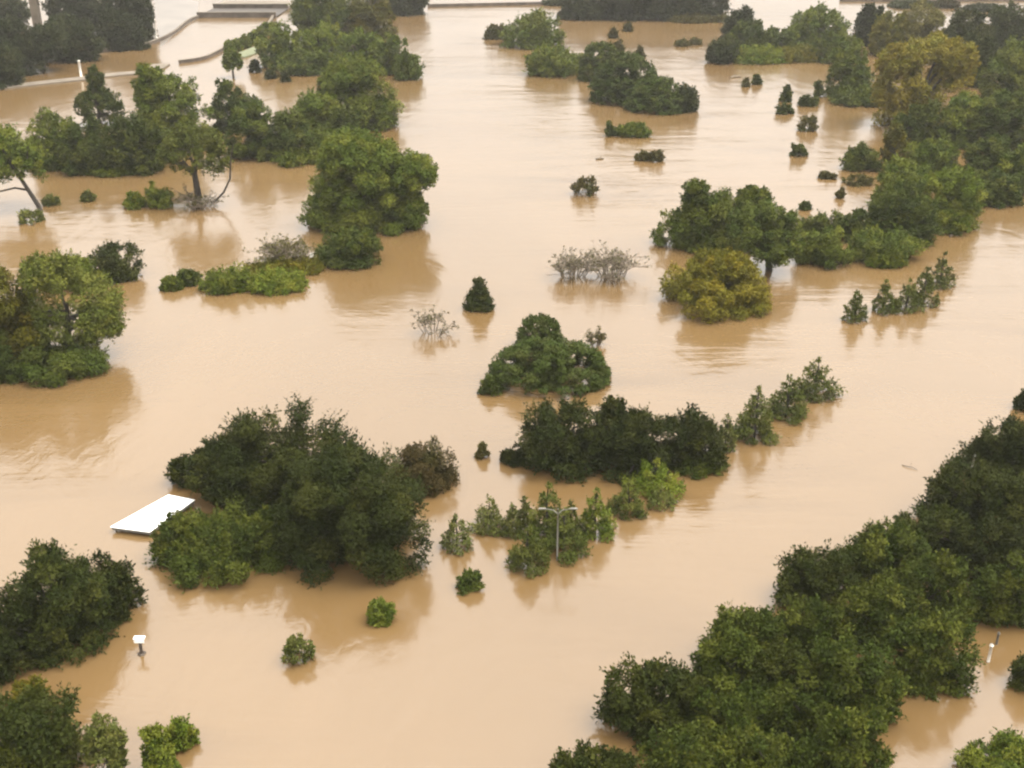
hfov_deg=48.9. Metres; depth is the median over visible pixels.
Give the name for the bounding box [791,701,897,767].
oak tree
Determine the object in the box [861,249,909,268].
shrub
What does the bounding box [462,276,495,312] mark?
conical bush
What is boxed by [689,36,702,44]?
drift tuft
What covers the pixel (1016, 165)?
broadleaf tree
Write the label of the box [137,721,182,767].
sapling
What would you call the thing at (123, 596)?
oak tree
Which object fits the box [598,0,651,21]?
oak tree
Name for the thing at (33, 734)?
oak tree
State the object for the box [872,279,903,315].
young tree
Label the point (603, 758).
oak tree
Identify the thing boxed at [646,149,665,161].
drift tuft
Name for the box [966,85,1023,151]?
broadleaf tree
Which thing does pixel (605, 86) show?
vine mound
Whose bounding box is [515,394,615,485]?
oak tree
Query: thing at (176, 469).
oak tree
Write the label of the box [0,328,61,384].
shrub
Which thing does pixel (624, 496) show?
young tree
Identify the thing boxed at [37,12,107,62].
oak tree
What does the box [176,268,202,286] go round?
shrub
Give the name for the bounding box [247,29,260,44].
shrub
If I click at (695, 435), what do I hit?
oak tree
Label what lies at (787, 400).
young tree
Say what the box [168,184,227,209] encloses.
bare bush
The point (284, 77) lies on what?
drowned tuft
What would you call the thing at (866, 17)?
broadleaf tree
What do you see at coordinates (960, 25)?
oak tree
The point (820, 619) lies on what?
oak tree
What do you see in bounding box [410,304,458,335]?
bare bush
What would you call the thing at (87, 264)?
broadleaf tree
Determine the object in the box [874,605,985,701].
oak tree
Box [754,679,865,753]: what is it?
oak tree
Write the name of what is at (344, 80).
broadleaf tree
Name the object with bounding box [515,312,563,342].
vine treetop
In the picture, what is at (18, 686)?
shrub
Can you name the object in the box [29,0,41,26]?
concrete pier
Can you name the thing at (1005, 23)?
oak tree
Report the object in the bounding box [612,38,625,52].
drift tuft
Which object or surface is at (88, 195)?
drowned tuft
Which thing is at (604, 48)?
vine mound
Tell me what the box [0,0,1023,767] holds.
water
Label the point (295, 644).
shrub
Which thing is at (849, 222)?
broadleaf tree
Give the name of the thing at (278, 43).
broadleaf tree
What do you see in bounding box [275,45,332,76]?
broadleaf tree
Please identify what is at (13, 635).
oak tree
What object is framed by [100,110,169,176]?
broadleaf tree
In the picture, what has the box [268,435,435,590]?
oak tree
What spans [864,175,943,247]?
broadleaf tree
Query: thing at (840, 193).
drift tuft
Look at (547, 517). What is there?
young tree
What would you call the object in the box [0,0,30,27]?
oak tree
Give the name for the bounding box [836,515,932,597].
oak tree
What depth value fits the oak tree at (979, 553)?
76.05 m
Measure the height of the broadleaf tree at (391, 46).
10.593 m
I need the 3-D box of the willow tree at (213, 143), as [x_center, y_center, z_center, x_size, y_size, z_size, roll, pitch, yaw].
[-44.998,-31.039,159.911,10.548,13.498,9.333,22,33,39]
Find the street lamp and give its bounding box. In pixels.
[538,508,577,560]
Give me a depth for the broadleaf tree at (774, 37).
285.51 m
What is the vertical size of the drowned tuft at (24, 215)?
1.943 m
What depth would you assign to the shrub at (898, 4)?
374.45 m
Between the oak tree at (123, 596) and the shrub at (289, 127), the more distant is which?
the shrub at (289, 127)
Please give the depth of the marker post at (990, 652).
69.30 m
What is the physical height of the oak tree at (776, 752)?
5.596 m
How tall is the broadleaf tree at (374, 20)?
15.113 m
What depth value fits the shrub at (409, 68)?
251.68 m
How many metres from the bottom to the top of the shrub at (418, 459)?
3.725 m
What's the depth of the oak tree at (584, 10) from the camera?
345.27 m
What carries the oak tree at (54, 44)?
on the water
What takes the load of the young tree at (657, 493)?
on the water
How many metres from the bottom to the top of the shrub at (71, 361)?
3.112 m
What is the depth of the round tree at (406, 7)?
355.13 m
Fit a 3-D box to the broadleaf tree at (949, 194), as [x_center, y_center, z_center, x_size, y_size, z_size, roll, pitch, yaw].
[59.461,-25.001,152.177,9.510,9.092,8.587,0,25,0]
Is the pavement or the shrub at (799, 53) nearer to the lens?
the shrub at (799, 53)
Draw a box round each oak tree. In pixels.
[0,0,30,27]
[0,14,49,76]
[0,35,26,89]
[0,537,125,670]
[0,584,72,685]
[0,679,98,767]
[21,21,69,71]
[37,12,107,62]
[38,0,102,34]
[76,547,148,629]
[92,0,158,41]
[94,7,151,51]
[142,491,293,593]
[163,446,204,489]
[182,390,370,521]
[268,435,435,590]
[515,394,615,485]
[547,738,644,767]
[556,0,611,20]
[590,651,710,750]
[591,394,627,428]
[596,402,677,485]
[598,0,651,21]
[635,719,732,767]
[638,0,689,21]
[657,402,731,474]
[667,663,795,747]
[677,0,730,14]
[684,619,768,696]
[697,601,789,673]
[712,722,817,767]
[740,635,821,703]
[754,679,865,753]
[770,538,861,614]
[773,593,857,663]
[785,628,916,725]
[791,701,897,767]
[834,566,921,651]
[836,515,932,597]
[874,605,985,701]
[892,498,980,562]
[892,548,985,630]
[912,450,1004,526]
[942,7,995,40]
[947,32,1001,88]
[947,510,1023,581]
[953,411,1023,483]
[970,549,1023,628]
[974,463,1023,538]
[984,0,1023,60]
[1012,388,1023,410]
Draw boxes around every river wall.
[427,2,542,6]
[839,0,1023,1]
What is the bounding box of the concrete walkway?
[0,64,169,89]
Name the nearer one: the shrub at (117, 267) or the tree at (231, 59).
the shrub at (117, 267)
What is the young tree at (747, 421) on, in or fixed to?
on the water
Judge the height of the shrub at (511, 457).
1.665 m
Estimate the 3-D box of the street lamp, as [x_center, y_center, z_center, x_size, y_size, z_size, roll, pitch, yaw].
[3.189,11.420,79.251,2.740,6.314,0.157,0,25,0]
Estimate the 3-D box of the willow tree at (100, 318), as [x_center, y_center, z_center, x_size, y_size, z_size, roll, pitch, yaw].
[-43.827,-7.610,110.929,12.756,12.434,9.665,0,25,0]
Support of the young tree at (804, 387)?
on the water
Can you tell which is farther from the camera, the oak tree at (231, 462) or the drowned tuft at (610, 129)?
the drowned tuft at (610, 129)
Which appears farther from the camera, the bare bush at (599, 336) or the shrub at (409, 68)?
the shrub at (409, 68)
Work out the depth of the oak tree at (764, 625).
68.16 m
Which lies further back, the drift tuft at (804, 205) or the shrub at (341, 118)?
the shrub at (341, 118)
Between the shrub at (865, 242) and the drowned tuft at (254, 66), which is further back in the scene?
the drowned tuft at (254, 66)
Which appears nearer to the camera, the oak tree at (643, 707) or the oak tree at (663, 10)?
the oak tree at (643, 707)
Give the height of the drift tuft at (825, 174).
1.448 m
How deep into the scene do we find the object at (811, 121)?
204.86 m
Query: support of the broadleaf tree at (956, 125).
on the water
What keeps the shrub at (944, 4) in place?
on the water
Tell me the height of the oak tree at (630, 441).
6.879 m
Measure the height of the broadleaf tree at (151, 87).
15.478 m
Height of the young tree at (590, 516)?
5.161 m
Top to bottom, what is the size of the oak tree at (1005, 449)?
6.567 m
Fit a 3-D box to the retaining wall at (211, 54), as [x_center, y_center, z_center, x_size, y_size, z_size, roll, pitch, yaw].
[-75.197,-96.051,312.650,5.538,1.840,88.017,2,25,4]
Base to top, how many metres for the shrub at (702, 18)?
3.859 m
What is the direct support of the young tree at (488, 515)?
on the water
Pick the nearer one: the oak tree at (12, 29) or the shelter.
the shelter
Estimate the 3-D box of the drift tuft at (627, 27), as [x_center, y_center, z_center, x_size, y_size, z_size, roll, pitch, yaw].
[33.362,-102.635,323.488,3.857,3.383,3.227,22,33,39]
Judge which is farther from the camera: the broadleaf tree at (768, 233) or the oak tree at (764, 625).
the broadleaf tree at (768, 233)
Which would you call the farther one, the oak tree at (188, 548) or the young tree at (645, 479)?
the young tree at (645, 479)
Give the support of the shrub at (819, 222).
on the water
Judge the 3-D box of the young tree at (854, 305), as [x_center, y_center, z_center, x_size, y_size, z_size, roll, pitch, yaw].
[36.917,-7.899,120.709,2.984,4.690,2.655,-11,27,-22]
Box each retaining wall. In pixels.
[88,15,198,52]
[178,15,273,63]
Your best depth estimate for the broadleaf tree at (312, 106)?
198.36 m
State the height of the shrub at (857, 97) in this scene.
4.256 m
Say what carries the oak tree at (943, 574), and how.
on the water
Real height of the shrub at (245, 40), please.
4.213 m
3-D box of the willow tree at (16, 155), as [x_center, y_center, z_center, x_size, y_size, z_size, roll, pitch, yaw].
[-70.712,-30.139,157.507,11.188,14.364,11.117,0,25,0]
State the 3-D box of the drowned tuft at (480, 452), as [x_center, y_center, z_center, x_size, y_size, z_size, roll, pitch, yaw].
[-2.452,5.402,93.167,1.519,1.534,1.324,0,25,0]
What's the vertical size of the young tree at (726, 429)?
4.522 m
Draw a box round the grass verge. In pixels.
[238,44,267,57]
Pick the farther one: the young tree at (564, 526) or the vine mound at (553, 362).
the vine mound at (553, 362)
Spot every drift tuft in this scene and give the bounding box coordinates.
[607,27,618,38]
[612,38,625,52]
[621,21,634,31]
[634,148,648,160]
[635,44,647,56]
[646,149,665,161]
[673,37,691,46]
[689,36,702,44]
[741,77,750,86]
[751,73,763,84]
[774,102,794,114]
[789,142,808,156]
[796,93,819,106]
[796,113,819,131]
[798,200,812,210]
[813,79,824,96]
[818,170,837,179]
[834,185,846,198]
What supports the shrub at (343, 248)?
on the water
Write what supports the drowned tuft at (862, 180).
on the water
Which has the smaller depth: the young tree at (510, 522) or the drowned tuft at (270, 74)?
the young tree at (510, 522)
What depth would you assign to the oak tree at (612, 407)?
91.64 m
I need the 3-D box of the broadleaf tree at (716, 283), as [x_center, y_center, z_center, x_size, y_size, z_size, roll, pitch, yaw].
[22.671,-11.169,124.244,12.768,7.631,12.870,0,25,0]
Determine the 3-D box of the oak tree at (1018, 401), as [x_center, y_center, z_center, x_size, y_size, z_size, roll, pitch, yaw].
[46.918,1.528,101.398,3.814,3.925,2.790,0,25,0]
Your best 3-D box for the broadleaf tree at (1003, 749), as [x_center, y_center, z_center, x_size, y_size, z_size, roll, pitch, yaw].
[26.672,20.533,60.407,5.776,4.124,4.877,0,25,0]
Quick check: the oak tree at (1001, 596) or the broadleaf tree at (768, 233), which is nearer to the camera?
the oak tree at (1001, 596)
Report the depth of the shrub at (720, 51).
271.21 m
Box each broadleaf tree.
[0,263,47,368]
[24,106,79,171]
[39,251,108,292]
[55,113,114,175]
[72,63,126,127]
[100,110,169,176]
[129,61,214,150]
[205,77,249,133]
[221,93,280,162]
[253,19,302,69]
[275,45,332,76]
[286,0,353,39]
[289,85,340,130]
[296,121,439,235]
[297,19,346,63]
[315,50,406,131]
[333,26,390,67]
[341,0,398,39]
[376,32,409,74]
[648,206,717,249]
[658,246,773,323]
[678,177,772,252]
[719,4,754,41]
[725,195,805,270]
[727,18,764,47]
[758,25,798,48]
[786,1,852,45]
[810,25,861,63]
[822,35,875,96]
[827,206,878,241]
[851,2,884,45]
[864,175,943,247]
[865,9,911,55]
[869,29,980,125]
[869,152,935,201]
[879,122,911,161]
[891,97,946,143]
[899,0,945,48]
[899,132,966,181]
[921,164,987,229]
[935,90,986,149]
[950,725,1023,767]
[960,132,1014,184]
[963,166,1023,208]
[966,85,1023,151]
[977,34,1023,111]
[995,142,1023,190]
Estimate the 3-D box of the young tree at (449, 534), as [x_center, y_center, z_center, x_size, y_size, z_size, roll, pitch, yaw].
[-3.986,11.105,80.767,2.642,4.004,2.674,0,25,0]
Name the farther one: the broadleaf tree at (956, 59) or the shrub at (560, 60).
the shrub at (560, 60)
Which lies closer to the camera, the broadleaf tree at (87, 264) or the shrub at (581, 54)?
the broadleaf tree at (87, 264)
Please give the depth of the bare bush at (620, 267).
131.82 m
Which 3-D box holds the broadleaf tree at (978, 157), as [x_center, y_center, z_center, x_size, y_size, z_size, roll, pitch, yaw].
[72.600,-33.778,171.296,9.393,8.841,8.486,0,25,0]
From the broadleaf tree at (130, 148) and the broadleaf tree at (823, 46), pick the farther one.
the broadleaf tree at (823, 46)
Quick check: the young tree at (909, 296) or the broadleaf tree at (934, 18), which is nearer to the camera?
the young tree at (909, 296)
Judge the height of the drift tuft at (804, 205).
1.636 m
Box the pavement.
[154,0,198,45]
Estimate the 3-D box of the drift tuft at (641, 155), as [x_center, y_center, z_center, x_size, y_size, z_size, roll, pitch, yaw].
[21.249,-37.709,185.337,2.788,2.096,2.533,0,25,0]
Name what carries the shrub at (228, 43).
on the water
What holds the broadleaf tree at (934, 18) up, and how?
on the water
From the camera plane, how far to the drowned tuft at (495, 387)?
104.09 m
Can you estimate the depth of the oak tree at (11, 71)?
243.80 m
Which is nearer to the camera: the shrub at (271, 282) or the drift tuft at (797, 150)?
the shrub at (271, 282)
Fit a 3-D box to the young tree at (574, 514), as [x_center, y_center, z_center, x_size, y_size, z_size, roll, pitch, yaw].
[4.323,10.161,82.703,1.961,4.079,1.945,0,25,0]
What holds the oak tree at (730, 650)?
on the water
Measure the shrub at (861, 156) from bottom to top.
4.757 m
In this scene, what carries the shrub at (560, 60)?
on the water
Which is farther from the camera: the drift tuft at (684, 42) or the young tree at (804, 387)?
the drift tuft at (684, 42)
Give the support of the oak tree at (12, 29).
on the water
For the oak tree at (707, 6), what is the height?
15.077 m
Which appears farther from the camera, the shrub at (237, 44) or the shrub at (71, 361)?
the shrub at (237, 44)
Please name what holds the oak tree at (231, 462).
on the water
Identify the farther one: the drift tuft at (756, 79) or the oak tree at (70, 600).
the drift tuft at (756, 79)
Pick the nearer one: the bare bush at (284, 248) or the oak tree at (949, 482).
the oak tree at (949, 482)
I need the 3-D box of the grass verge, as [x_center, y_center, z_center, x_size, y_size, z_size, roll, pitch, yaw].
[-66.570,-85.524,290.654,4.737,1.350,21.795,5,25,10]
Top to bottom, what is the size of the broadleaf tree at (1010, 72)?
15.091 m
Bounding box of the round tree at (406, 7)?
[387,0,429,15]
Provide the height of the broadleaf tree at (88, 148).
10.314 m
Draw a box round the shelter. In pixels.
[111,495,194,535]
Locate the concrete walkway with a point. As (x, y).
(71, 79)
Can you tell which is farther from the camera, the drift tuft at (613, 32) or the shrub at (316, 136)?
the drift tuft at (613, 32)
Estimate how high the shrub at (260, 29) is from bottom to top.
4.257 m
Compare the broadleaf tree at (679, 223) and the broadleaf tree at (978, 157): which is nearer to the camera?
the broadleaf tree at (679, 223)
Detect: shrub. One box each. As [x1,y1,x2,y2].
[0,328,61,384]
[9,335,113,387]
[11,673,50,700]
[80,162,142,177]
[87,238,146,283]
[122,190,147,209]
[144,180,175,209]
[158,274,184,291]
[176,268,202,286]
[197,261,254,295]
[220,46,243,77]
[222,39,236,53]
[231,37,243,51]
[238,33,252,48]
[240,264,309,296]
[241,249,326,276]
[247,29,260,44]
[252,24,268,37]
[261,21,270,35]
[261,106,310,161]
[269,145,318,167]
[280,632,315,664]
[300,123,332,154]
[314,226,384,271]
[327,103,362,133]
[365,596,397,627]
[391,435,459,497]
[392,47,425,80]
[455,566,485,595]
[496,6,566,49]
[499,441,531,468]
[523,42,580,77]
[541,0,562,5]
[571,52,592,72]
[615,120,653,137]
[665,11,728,23]
[665,82,701,112]
[666,452,730,479]
[705,34,739,64]
[733,42,784,64]
[775,42,823,63]
[794,224,856,269]
[800,209,832,235]
[828,85,877,107]
[838,141,883,171]
[842,220,932,266]
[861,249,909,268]
[887,0,934,8]
[933,0,960,8]
[933,208,975,236]
[962,2,1006,11]
[1005,651,1023,692]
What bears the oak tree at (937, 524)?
on the water
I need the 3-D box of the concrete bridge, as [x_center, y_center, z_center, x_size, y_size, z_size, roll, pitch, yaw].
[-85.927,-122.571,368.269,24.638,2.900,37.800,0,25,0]
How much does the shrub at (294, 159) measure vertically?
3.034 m
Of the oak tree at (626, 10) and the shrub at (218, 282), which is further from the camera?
the oak tree at (626, 10)
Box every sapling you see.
[80,709,130,767]
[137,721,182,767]
[163,713,201,751]
[778,83,793,102]
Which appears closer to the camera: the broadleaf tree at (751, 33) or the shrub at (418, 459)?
the shrub at (418, 459)
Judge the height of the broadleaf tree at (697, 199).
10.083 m
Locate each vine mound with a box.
[484,333,611,397]
[577,40,621,81]
[587,48,658,105]
[622,73,687,115]
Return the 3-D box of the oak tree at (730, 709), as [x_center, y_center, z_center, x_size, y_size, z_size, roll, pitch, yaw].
[12.404,18.900,63.265,7.527,4.666,5.836,9,27,19]
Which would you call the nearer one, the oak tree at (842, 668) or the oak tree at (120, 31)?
the oak tree at (842, 668)
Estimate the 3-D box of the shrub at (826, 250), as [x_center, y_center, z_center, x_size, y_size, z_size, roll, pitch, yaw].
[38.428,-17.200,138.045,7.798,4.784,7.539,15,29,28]
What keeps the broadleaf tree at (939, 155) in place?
on the water
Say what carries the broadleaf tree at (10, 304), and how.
on the water
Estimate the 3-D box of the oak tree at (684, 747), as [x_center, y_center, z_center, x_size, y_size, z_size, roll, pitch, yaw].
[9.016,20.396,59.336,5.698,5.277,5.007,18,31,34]
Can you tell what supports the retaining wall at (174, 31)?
in the water
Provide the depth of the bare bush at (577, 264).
132.11 m
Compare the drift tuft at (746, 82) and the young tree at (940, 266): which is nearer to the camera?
the young tree at (940, 266)
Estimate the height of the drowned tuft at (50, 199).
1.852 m
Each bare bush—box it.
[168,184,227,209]
[242,232,317,263]
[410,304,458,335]
[545,245,600,280]
[572,240,653,282]
[584,326,607,345]
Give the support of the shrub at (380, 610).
on the water
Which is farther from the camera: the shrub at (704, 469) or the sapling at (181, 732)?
the shrub at (704, 469)
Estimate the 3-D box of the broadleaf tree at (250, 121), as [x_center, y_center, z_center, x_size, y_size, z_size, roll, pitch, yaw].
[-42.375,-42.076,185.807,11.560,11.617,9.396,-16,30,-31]
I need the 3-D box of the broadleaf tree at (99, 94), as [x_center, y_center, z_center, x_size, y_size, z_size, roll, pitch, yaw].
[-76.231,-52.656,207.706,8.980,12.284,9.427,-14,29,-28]
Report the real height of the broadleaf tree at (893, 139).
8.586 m
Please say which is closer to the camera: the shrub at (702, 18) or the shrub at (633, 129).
the shrub at (633, 129)
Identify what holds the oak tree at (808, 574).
on the water
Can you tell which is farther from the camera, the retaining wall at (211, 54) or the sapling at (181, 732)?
the retaining wall at (211, 54)
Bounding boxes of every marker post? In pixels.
[77,60,81,76]
[987,643,993,661]
[995,632,999,644]
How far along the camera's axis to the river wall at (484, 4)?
379.33 m
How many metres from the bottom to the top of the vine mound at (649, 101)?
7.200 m
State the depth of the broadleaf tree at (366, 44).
263.25 m
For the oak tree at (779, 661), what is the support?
on the water
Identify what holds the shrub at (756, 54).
on the water
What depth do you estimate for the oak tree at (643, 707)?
63.26 m
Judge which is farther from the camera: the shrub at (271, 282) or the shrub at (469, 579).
the shrub at (271, 282)
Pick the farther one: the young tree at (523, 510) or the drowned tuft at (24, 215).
the drowned tuft at (24, 215)
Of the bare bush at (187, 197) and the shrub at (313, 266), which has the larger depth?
the bare bush at (187, 197)
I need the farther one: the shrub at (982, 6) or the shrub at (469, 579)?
the shrub at (982, 6)
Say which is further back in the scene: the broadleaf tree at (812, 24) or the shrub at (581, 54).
the broadleaf tree at (812, 24)
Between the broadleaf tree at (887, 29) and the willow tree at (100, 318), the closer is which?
the willow tree at (100, 318)
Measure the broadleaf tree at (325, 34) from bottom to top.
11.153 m
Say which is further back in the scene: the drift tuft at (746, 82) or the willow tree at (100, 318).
the drift tuft at (746, 82)
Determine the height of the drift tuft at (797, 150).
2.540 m
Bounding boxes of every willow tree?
[0,122,49,210]
[6,248,130,351]
[156,117,233,206]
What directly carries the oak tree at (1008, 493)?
on the water
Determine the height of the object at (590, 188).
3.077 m
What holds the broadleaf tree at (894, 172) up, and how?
on the water
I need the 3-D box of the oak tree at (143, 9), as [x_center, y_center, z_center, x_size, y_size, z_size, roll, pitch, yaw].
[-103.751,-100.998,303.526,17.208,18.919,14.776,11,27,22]
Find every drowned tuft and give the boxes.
[16,208,45,224]
[41,193,60,206]
[79,189,97,202]
[246,59,262,72]
[264,69,279,79]
[279,70,291,81]
[474,441,490,459]
[477,374,504,396]
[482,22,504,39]
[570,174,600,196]
[604,119,617,136]
[841,172,875,186]
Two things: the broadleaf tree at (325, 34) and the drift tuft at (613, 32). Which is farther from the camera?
the drift tuft at (613, 32)
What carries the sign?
in the water
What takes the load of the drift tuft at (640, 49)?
on the water
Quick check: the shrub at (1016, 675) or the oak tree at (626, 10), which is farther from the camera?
the oak tree at (626, 10)
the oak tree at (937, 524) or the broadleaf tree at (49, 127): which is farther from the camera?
the broadleaf tree at (49, 127)
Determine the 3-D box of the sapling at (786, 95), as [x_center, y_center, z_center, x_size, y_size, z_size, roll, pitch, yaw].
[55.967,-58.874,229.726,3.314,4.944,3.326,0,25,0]
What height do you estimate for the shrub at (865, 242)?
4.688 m
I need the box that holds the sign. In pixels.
[133,636,145,655]
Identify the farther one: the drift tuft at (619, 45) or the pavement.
the pavement
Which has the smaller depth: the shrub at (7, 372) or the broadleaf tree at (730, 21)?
the shrub at (7, 372)
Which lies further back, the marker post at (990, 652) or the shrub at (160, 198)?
the shrub at (160, 198)
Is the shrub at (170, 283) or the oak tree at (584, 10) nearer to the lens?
the shrub at (170, 283)
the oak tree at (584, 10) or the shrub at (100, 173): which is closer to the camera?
the shrub at (100, 173)
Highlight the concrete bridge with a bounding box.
[196,1,294,17]
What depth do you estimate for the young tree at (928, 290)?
124.36 m
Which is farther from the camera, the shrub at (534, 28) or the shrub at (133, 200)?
the shrub at (534, 28)
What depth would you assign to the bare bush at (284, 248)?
136.41 m
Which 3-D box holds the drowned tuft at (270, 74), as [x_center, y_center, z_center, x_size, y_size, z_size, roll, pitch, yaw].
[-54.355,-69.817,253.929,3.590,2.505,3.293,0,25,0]
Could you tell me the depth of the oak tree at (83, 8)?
311.81 m
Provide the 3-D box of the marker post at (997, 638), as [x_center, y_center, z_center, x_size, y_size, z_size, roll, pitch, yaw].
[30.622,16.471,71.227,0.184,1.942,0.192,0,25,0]
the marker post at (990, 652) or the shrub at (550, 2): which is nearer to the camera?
the marker post at (990, 652)
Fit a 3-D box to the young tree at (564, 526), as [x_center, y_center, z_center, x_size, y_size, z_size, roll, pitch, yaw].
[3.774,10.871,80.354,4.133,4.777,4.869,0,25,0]
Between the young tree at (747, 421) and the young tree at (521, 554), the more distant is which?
the young tree at (747, 421)
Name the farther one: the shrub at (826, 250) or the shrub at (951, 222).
the shrub at (951, 222)
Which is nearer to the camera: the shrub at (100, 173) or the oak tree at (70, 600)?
the oak tree at (70, 600)
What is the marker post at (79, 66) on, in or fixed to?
on the concrete walkway
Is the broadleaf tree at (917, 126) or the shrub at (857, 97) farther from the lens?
the shrub at (857, 97)
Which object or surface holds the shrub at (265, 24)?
on the water
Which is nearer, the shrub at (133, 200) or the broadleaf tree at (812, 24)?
the shrub at (133, 200)
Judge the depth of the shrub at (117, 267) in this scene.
131.74 m
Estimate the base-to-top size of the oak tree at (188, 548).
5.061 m
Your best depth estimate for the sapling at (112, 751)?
59.26 m
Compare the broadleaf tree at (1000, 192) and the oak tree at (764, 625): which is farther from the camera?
the broadleaf tree at (1000, 192)
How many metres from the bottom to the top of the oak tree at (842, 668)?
7.115 m
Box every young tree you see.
[438,513,473,556]
[466,493,501,536]
[496,502,525,541]
[504,524,551,578]
[516,496,537,529]
[524,481,568,548]
[537,507,593,566]
[562,499,582,535]
[573,487,617,543]
[606,480,648,520]
[619,457,687,501]
[646,483,677,511]
[719,413,738,451]
[730,384,781,445]
[766,373,811,425]
[791,357,847,403]
[840,289,868,322]
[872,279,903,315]
[893,278,926,313]
[909,266,940,307]
[925,251,957,289]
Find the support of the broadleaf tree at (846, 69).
on the water
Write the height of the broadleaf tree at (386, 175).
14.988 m
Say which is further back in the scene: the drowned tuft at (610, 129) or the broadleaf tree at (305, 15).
the broadleaf tree at (305, 15)
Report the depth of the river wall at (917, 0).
391.31 m
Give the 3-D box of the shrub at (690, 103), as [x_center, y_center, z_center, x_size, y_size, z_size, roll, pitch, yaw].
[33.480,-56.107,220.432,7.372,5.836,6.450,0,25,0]
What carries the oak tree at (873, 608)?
on the water
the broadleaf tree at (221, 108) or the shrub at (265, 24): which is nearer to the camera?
the broadleaf tree at (221, 108)

